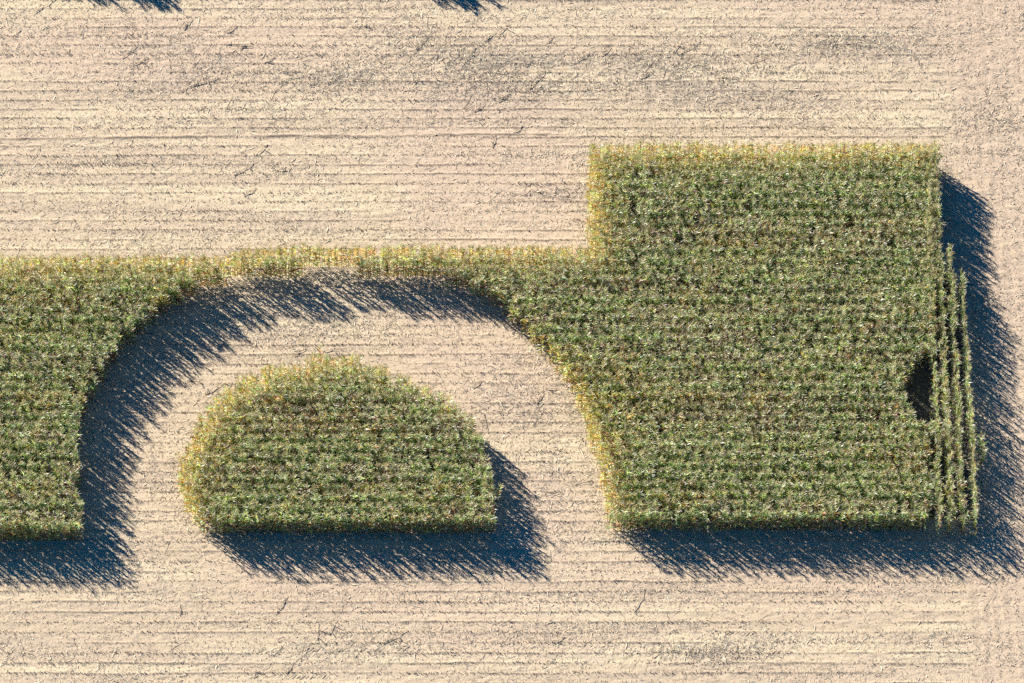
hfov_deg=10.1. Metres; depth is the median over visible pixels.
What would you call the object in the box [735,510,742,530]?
corn plant
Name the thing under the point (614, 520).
corn plant
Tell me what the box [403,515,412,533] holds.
corn plant
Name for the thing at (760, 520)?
corn plant
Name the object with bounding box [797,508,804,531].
corn plant
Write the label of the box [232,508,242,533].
corn plant
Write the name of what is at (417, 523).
corn plant
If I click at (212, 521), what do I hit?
corn plant
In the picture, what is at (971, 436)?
corn plant
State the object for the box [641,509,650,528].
corn plant
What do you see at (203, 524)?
corn plant
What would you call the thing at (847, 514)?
corn plant
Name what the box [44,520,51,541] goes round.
corn plant
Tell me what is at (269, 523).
corn plant
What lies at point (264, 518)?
corn plant
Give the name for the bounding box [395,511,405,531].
corn plant
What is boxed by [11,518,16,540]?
corn plant
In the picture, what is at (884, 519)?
corn plant
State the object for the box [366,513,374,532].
corn plant
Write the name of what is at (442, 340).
corn stubble
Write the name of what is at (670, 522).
corn plant
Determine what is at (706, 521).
corn plant
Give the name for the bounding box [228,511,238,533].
corn plant
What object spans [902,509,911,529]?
corn plant
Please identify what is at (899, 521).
corn plant
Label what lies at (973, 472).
corn plant
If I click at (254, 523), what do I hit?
corn plant
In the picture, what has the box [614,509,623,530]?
corn plant
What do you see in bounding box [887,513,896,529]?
corn plant
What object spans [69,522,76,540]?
corn plant
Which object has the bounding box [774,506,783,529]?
corn plant
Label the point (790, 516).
corn plant
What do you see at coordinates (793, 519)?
corn plant
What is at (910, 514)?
corn plant
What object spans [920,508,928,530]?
corn plant
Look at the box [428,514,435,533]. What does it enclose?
corn plant
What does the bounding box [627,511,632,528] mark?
corn plant
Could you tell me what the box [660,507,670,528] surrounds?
corn plant
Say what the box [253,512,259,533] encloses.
corn plant
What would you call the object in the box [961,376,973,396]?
corn plant
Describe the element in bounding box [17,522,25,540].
corn plant
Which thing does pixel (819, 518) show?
corn plant
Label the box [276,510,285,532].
corn plant
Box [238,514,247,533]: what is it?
corn plant
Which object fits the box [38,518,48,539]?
corn plant
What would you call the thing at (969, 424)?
corn plant
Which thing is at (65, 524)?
corn plant
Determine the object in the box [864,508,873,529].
corn plant
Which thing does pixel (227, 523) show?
corn plant
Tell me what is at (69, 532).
corn plant
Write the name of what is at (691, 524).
corn plant
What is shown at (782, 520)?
corn plant
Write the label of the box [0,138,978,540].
corn crop
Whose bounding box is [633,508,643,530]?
corn plant
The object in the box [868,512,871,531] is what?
corn plant
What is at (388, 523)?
corn plant
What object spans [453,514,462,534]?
corn plant
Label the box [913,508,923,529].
corn plant
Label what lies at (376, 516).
corn plant
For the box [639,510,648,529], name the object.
corn plant
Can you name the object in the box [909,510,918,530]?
corn plant
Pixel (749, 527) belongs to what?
corn plant
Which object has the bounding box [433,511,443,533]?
corn plant
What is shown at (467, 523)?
corn plant
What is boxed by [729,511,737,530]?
corn plant
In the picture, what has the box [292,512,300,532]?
corn plant
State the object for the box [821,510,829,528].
corn plant
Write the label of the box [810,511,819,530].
corn plant
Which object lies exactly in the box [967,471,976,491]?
corn plant
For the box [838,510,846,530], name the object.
corn plant
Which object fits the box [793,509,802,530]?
corn plant
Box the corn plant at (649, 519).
[645,513,652,530]
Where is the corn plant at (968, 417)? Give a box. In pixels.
[965,411,973,432]
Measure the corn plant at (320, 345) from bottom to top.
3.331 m
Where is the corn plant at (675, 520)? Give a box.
[673,511,680,531]
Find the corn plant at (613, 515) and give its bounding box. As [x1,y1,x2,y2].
[609,511,616,529]
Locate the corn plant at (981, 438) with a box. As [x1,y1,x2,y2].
[976,434,988,458]
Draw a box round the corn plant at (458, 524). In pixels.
[453,514,461,533]
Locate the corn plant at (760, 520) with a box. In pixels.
[756,510,764,528]
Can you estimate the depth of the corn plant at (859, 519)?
376.12 m
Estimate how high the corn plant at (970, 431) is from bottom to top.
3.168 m
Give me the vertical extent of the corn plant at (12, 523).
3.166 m
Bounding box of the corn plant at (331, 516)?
[328,513,336,534]
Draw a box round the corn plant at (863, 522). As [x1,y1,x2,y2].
[860,512,866,531]
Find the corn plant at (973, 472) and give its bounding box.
[967,463,978,484]
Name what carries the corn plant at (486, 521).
on the ground
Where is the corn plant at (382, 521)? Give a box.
[377,510,386,533]
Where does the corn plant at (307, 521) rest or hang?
on the ground
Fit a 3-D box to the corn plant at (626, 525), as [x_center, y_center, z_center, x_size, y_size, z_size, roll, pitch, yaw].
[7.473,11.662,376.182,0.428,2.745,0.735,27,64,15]
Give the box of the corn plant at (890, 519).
[884,509,896,530]
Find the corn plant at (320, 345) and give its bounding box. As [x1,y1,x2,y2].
[316,344,325,364]
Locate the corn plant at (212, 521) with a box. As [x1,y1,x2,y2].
[206,511,217,533]
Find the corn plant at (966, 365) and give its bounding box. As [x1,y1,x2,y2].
[963,359,970,376]
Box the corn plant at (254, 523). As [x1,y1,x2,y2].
[250,511,258,531]
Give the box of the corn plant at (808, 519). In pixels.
[804,507,811,530]
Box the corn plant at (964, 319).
[959,318,967,340]
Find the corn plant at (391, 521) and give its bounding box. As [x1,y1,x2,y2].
[388,512,397,531]
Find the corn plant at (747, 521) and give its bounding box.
[742,511,752,529]
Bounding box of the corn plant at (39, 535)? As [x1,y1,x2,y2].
[33,521,43,539]
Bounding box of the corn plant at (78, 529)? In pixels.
[76,518,85,540]
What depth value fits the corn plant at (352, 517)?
375.74 m
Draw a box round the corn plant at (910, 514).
[906,510,914,530]
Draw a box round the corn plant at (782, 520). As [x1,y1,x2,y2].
[777,507,786,531]
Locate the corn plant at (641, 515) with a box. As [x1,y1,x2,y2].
[635,512,644,530]
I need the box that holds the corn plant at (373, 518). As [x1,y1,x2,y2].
[368,515,376,533]
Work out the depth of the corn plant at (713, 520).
375.96 m
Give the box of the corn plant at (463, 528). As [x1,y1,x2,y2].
[459,513,468,533]
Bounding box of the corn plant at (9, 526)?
[5,521,12,539]
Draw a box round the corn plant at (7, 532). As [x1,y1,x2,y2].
[1,522,11,540]
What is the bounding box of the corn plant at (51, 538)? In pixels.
[46,522,54,540]
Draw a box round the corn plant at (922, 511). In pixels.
[914,508,923,531]
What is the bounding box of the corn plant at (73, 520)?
[70,516,81,540]
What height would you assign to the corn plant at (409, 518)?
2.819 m
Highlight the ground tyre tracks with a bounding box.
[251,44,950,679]
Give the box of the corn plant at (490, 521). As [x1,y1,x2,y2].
[485,510,496,532]
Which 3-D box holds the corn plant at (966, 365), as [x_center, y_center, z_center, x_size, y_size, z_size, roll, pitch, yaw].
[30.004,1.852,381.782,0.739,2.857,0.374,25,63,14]
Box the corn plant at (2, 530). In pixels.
[0,519,6,540]
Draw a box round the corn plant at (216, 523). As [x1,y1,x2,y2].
[211,515,220,532]
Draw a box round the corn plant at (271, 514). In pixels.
[266,512,274,531]
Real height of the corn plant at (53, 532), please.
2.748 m
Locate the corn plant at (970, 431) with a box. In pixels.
[965,422,975,442]
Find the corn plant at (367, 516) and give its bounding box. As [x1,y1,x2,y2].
[363,512,371,531]
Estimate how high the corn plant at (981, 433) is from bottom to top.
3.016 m
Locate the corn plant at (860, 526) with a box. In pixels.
[859,509,867,529]
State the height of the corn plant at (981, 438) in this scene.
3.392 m
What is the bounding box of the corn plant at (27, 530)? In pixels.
[23,520,32,538]
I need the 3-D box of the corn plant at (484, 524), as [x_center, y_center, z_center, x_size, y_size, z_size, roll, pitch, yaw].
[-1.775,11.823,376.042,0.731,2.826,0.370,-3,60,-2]
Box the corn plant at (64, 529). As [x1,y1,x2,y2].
[59,518,70,540]
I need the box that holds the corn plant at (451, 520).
[446,515,453,533]
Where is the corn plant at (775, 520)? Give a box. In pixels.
[772,510,780,530]
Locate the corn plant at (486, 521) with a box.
[482,515,491,533]
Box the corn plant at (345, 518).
[340,515,350,533]
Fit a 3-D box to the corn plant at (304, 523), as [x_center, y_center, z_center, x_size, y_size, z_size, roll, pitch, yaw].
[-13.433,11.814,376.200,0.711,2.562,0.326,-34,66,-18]
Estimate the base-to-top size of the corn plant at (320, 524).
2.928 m
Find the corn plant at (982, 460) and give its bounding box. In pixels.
[977,449,986,467]
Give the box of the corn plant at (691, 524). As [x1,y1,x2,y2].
[685,509,696,530]
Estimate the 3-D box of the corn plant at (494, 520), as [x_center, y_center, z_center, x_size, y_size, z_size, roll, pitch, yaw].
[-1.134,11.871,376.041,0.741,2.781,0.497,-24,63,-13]
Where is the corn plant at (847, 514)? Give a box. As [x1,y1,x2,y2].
[844,508,850,530]
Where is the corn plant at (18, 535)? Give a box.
[14,518,25,539]
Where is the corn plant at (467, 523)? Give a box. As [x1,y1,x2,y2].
[462,511,470,532]
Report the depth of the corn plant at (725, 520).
376.19 m
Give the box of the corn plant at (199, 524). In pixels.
[195,515,203,533]
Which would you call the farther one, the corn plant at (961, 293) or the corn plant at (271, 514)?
the corn plant at (961, 293)
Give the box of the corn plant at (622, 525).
[616,509,627,531]
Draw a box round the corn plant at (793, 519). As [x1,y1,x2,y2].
[789,510,798,528]
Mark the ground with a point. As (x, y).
(24, 84)
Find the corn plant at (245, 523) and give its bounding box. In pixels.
[240,511,250,533]
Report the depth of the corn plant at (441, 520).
376.40 m
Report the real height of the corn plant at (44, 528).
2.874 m
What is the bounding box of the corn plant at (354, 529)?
[351,511,359,533]
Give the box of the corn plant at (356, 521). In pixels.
[353,513,362,532]
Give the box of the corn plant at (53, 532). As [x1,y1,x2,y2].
[48,522,57,541]
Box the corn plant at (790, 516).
[785,509,795,529]
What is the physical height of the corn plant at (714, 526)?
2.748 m
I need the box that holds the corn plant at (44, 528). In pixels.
[41,519,50,538]
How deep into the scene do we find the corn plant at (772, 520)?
376.11 m
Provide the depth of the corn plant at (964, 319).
383.05 m
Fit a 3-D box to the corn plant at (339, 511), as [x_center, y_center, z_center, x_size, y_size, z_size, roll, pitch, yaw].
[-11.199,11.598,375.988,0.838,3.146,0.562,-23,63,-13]
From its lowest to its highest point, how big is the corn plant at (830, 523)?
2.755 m
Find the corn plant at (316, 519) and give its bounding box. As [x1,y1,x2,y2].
[311,513,321,532]
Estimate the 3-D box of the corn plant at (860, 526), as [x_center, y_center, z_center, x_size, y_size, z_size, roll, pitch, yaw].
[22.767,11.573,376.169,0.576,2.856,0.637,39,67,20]
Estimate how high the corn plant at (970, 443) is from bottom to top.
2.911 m
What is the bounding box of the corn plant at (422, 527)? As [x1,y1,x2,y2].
[418,517,428,532]
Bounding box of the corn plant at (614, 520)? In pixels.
[610,509,620,529]
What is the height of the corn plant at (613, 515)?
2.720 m
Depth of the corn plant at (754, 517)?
375.89 m
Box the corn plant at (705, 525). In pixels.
[699,510,706,532]
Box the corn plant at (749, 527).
[747,511,757,529]
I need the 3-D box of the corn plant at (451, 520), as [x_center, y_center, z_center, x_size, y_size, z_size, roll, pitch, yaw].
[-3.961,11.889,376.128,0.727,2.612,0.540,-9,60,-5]
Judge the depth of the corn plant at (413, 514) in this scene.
376.21 m
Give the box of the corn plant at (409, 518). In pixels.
[406,513,414,533]
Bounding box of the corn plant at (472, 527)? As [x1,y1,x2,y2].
[469,510,475,535]
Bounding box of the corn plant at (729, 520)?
[723,510,734,530]
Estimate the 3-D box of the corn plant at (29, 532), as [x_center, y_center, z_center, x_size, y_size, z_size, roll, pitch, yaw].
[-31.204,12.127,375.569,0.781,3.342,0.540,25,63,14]
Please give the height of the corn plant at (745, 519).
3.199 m
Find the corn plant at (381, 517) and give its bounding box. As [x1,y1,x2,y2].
[379,514,388,533]
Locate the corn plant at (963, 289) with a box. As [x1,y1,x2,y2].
[957,279,969,300]
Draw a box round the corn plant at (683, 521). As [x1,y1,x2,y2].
[680,515,688,531]
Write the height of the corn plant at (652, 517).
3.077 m
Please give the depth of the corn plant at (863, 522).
376.29 m
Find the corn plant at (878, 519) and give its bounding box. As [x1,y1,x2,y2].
[872,508,884,530]
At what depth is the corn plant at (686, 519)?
375.96 m
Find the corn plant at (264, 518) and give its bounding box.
[261,510,269,531]
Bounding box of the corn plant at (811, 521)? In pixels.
[809,513,814,530]
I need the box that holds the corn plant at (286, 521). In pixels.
[282,513,290,533]
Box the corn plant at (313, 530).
[307,511,316,533]
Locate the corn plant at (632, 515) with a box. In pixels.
[629,506,638,530]
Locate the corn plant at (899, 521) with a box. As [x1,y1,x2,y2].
[894,509,905,530]
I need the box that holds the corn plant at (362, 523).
[357,510,366,532]
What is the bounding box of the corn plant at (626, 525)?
[622,512,629,530]
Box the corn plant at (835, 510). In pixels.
[829,505,840,530]
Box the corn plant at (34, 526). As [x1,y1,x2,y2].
[29,520,38,540]
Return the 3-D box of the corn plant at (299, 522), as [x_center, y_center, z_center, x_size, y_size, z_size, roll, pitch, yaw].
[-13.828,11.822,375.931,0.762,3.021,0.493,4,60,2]
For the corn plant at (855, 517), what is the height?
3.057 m
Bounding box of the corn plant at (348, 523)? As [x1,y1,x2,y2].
[343,511,352,534]
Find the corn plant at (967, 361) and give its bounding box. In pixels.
[963,354,972,376]
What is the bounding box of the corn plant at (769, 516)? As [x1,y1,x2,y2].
[762,512,771,529]
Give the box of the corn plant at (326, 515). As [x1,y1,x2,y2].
[319,511,329,533]
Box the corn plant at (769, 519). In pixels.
[764,508,774,529]
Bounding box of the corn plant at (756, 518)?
[753,511,760,530]
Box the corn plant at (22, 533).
[19,520,28,539]
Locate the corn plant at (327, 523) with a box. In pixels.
[322,512,330,531]
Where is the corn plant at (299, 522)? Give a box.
[292,513,302,533]
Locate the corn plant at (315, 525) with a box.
[311,514,319,533]
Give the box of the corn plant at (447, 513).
[441,509,452,531]
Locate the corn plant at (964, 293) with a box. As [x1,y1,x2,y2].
[959,290,966,313]
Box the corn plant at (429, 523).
[426,514,434,532]
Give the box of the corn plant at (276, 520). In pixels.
[273,515,281,533]
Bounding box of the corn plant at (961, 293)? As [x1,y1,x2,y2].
[957,286,967,304]
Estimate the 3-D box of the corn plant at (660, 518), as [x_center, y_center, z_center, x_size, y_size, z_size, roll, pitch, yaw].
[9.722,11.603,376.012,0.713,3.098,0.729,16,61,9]
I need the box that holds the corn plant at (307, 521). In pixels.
[301,512,312,532]
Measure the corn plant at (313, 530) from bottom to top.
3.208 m
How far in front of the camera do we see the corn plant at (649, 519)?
376.25 m
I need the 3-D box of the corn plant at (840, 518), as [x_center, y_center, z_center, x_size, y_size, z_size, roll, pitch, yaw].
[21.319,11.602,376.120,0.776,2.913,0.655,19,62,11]
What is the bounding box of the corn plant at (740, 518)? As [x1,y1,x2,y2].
[737,509,744,529]
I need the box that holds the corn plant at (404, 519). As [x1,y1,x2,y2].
[401,515,408,532]
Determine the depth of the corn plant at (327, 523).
376.05 m
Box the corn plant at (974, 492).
[969,485,979,506]
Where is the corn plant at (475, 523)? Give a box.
[469,515,479,532]
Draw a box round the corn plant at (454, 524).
[450,513,459,533]
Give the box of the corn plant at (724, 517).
[718,510,727,530]
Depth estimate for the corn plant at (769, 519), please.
376.40 m
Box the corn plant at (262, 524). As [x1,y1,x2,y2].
[258,516,266,533]
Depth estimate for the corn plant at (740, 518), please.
376.12 m
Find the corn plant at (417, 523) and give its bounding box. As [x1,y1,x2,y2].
[414,517,420,531]
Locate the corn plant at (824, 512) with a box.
[816,507,828,530]
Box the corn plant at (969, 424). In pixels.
[966,420,972,438]
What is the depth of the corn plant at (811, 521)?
376.26 m
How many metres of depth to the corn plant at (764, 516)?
376.05 m
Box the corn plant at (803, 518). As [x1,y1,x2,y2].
[798,508,807,530]
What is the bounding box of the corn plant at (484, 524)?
[481,513,488,533]
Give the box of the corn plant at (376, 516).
[372,513,380,533]
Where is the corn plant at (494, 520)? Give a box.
[488,516,498,533]
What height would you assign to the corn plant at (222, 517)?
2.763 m
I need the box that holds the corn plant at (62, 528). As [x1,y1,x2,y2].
[57,519,67,540]
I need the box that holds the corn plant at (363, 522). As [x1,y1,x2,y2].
[360,511,367,533]
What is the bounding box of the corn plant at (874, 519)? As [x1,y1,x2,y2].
[872,509,880,531]
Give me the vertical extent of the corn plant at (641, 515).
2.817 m
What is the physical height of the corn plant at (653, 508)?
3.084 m
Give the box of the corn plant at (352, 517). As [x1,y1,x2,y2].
[348,514,355,531]
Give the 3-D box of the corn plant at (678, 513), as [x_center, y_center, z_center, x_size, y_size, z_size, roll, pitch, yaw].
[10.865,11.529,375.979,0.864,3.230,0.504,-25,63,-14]
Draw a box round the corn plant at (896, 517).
[892,507,898,531]
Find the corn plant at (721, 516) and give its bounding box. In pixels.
[715,508,724,530]
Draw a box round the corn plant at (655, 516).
[653,512,659,530]
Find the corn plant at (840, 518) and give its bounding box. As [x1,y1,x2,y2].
[835,510,845,529]
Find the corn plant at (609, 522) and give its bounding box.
[604,507,613,530]
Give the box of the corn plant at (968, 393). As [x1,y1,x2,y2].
[964,390,969,414]
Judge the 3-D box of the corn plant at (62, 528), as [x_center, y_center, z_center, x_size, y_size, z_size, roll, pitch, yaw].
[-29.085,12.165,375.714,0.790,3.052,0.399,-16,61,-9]
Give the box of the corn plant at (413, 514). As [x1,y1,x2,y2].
[411,512,417,533]
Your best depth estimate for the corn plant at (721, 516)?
376.24 m
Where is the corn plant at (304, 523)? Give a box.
[301,514,308,532]
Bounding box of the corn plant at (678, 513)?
[673,509,684,530]
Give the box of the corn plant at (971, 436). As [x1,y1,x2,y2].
[967,429,975,451]
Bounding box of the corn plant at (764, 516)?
[759,511,771,529]
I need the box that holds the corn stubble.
[0,0,1023,682]
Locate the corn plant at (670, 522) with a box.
[667,510,672,530]
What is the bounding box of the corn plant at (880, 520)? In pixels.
[877,510,885,528]
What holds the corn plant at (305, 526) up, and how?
on the ground
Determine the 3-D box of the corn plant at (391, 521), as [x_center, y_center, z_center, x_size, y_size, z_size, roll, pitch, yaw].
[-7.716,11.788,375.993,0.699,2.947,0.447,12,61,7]
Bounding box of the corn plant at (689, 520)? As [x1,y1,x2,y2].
[685,509,693,530]
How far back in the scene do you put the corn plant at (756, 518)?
376.35 m
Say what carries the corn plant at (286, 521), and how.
on the ground
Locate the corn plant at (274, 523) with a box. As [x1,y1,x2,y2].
[269,512,278,533]
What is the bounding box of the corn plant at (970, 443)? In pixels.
[968,435,972,456]
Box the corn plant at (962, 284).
[956,276,964,298]
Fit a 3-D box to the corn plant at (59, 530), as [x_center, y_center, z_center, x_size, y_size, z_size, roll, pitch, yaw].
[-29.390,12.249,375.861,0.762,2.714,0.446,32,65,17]
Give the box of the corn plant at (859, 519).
[853,514,862,531]
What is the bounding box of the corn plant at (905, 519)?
[900,511,909,531]
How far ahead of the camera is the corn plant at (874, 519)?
376.05 m
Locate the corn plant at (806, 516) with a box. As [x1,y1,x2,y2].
[801,507,811,530]
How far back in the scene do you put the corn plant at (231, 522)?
375.73 m
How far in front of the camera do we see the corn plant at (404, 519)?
376.08 m
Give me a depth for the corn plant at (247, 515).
375.78 m
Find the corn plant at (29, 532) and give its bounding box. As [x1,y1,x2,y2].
[23,517,33,540]
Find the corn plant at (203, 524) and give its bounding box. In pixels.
[200,512,208,532]
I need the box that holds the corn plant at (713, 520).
[708,511,719,530]
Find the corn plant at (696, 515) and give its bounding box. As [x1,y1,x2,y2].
[689,508,700,530]
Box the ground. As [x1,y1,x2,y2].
[0,0,1023,682]
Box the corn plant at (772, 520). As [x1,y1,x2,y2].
[767,510,777,530]
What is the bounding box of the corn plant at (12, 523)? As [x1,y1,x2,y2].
[8,516,16,540]
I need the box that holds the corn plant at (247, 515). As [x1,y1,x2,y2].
[244,511,254,530]
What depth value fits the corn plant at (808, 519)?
376.27 m
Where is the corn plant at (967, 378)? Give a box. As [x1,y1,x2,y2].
[964,376,971,398]
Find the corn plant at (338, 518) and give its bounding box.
[333,514,342,531]
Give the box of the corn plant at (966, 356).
[961,349,971,369]
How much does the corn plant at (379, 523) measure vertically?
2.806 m
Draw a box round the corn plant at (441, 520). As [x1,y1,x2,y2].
[436,514,445,532]
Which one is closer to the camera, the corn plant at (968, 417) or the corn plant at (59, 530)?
the corn plant at (59, 530)
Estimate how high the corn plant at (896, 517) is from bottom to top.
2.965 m
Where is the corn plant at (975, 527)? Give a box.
[971,510,977,535]
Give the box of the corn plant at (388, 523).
[385,511,391,533]
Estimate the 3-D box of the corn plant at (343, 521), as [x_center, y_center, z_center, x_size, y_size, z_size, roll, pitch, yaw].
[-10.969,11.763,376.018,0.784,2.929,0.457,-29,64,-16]
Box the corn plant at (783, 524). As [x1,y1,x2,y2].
[779,511,788,530]
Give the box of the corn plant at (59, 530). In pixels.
[54,520,61,540]
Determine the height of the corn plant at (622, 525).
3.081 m
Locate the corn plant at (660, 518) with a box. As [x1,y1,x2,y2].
[656,509,666,530]
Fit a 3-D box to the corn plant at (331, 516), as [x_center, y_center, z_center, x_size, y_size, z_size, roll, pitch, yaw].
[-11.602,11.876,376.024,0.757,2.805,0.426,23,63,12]
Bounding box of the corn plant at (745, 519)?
[740,509,750,530]
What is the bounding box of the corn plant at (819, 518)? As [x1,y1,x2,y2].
[815,509,822,531]
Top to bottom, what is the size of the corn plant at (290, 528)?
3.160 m
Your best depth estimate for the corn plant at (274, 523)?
375.97 m
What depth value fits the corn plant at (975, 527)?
376.08 m
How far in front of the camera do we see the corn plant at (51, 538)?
375.87 m
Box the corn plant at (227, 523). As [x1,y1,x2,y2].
[222,512,232,533]
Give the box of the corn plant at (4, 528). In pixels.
[0,517,9,540]
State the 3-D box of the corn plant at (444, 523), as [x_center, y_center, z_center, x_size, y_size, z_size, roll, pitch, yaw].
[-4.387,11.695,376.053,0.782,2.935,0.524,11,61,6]
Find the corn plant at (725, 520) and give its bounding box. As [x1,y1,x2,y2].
[721,509,730,529]
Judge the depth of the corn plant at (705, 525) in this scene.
376.28 m
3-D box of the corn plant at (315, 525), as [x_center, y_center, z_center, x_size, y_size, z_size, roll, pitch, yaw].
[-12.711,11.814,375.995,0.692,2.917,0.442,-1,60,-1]
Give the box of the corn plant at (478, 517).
[474,512,481,532]
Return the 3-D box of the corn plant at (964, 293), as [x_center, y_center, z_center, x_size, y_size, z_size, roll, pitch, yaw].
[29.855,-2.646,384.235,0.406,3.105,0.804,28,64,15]
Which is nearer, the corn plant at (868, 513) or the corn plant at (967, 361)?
the corn plant at (868, 513)
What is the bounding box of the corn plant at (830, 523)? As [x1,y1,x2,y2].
[827,510,834,530]
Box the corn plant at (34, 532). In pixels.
[28,519,39,540]
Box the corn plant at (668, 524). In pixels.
[663,514,672,529]
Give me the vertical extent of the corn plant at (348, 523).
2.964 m
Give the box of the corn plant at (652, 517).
[647,509,657,530]
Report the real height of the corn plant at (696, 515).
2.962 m
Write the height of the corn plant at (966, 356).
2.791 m
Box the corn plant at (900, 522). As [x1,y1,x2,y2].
[896,509,905,530]
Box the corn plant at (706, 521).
[705,512,708,530]
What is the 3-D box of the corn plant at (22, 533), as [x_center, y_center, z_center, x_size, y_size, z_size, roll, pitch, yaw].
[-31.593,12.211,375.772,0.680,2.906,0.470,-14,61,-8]
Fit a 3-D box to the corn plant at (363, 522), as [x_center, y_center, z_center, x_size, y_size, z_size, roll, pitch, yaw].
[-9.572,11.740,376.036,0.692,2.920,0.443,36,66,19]
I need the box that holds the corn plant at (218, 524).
[215,514,223,532]
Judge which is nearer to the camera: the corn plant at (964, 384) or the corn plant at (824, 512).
the corn plant at (824, 512)
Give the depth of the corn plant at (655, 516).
376.17 m
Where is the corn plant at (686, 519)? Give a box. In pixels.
[682,508,689,530]
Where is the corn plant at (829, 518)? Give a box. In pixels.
[823,506,834,529]
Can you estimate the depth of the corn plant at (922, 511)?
376.24 m
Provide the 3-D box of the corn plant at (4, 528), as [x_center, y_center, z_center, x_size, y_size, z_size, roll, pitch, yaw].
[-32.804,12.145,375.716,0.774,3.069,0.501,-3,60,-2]
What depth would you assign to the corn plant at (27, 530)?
375.94 m
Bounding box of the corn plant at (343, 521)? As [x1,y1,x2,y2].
[337,511,348,532]
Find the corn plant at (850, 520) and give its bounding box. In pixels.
[843,507,853,530]
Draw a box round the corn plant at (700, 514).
[696,510,706,530]
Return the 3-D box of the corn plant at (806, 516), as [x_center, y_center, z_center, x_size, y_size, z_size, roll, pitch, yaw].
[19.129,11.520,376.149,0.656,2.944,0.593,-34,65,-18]
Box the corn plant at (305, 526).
[302,515,309,534]
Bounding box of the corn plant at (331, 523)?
[326,510,336,533]
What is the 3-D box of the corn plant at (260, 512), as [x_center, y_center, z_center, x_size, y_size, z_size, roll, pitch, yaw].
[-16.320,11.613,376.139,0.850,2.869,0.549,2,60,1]
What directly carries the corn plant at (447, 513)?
on the ground
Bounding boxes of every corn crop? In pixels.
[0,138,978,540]
[174,352,503,524]
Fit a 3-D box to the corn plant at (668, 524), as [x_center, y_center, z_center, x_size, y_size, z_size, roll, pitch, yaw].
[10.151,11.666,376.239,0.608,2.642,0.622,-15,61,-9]
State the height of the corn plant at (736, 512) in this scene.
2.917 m
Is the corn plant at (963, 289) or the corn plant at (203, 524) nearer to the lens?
the corn plant at (203, 524)
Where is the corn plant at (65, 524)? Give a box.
[63,521,73,540]
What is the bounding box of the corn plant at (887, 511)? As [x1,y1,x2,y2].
[883,507,889,530]
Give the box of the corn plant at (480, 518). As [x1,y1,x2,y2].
[475,512,484,533]
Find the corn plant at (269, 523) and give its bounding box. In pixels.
[264,511,274,533]
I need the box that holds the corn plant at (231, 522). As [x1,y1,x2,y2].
[225,514,235,532]
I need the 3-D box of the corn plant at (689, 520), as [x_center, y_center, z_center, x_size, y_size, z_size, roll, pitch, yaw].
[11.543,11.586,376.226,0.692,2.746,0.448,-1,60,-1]
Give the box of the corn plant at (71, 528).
[66,519,76,540]
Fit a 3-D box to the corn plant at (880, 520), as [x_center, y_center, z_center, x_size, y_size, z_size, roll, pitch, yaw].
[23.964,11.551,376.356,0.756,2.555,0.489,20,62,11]
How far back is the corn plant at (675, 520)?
376.39 m
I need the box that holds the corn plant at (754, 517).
[748,508,760,528]
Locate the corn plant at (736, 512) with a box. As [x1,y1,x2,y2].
[731,509,739,529]
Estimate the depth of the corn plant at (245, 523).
375.95 m
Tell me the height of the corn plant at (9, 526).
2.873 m
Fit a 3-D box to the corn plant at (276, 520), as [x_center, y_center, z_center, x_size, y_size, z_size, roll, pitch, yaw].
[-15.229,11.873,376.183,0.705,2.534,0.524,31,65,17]
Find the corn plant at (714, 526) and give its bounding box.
[713,512,721,529]
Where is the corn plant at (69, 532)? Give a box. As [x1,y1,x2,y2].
[65,521,74,540]
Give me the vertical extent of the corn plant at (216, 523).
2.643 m
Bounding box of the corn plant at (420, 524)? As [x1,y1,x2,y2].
[415,514,426,533]
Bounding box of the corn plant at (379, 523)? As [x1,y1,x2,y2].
[373,514,383,533]
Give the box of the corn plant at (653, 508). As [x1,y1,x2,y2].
[651,507,662,530]
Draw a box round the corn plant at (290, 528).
[284,511,294,532]
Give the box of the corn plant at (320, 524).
[314,512,324,532]
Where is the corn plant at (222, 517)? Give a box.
[219,515,227,533]
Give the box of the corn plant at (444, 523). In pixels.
[440,510,448,533]
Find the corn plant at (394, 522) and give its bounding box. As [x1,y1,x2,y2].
[390,511,399,532]
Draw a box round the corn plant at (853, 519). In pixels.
[848,510,857,530]
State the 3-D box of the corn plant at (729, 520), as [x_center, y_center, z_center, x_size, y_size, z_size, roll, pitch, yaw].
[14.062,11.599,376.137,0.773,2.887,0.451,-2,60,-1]
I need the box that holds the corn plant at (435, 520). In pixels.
[431,510,440,531]
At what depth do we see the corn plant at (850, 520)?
376.33 m
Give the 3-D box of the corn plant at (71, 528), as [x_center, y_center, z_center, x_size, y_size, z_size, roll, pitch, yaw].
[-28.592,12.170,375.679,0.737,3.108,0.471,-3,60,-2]
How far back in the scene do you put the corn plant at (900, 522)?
376.18 m
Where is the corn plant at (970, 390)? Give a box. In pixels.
[965,388,973,408]
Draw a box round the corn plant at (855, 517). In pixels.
[850,508,860,529]
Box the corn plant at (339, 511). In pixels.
[334,508,342,532]
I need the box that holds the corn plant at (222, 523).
[216,511,229,533]
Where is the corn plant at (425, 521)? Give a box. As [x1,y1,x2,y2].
[423,512,432,532]
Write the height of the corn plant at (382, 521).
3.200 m
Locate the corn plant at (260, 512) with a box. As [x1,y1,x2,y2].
[256,508,263,532]
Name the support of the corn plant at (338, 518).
on the ground
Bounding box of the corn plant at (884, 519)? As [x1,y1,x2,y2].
[879,507,888,530]
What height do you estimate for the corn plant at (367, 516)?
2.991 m
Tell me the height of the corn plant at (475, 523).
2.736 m
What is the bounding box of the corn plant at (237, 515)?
[235,510,245,532]
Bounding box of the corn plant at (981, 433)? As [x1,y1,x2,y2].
[975,430,984,455]

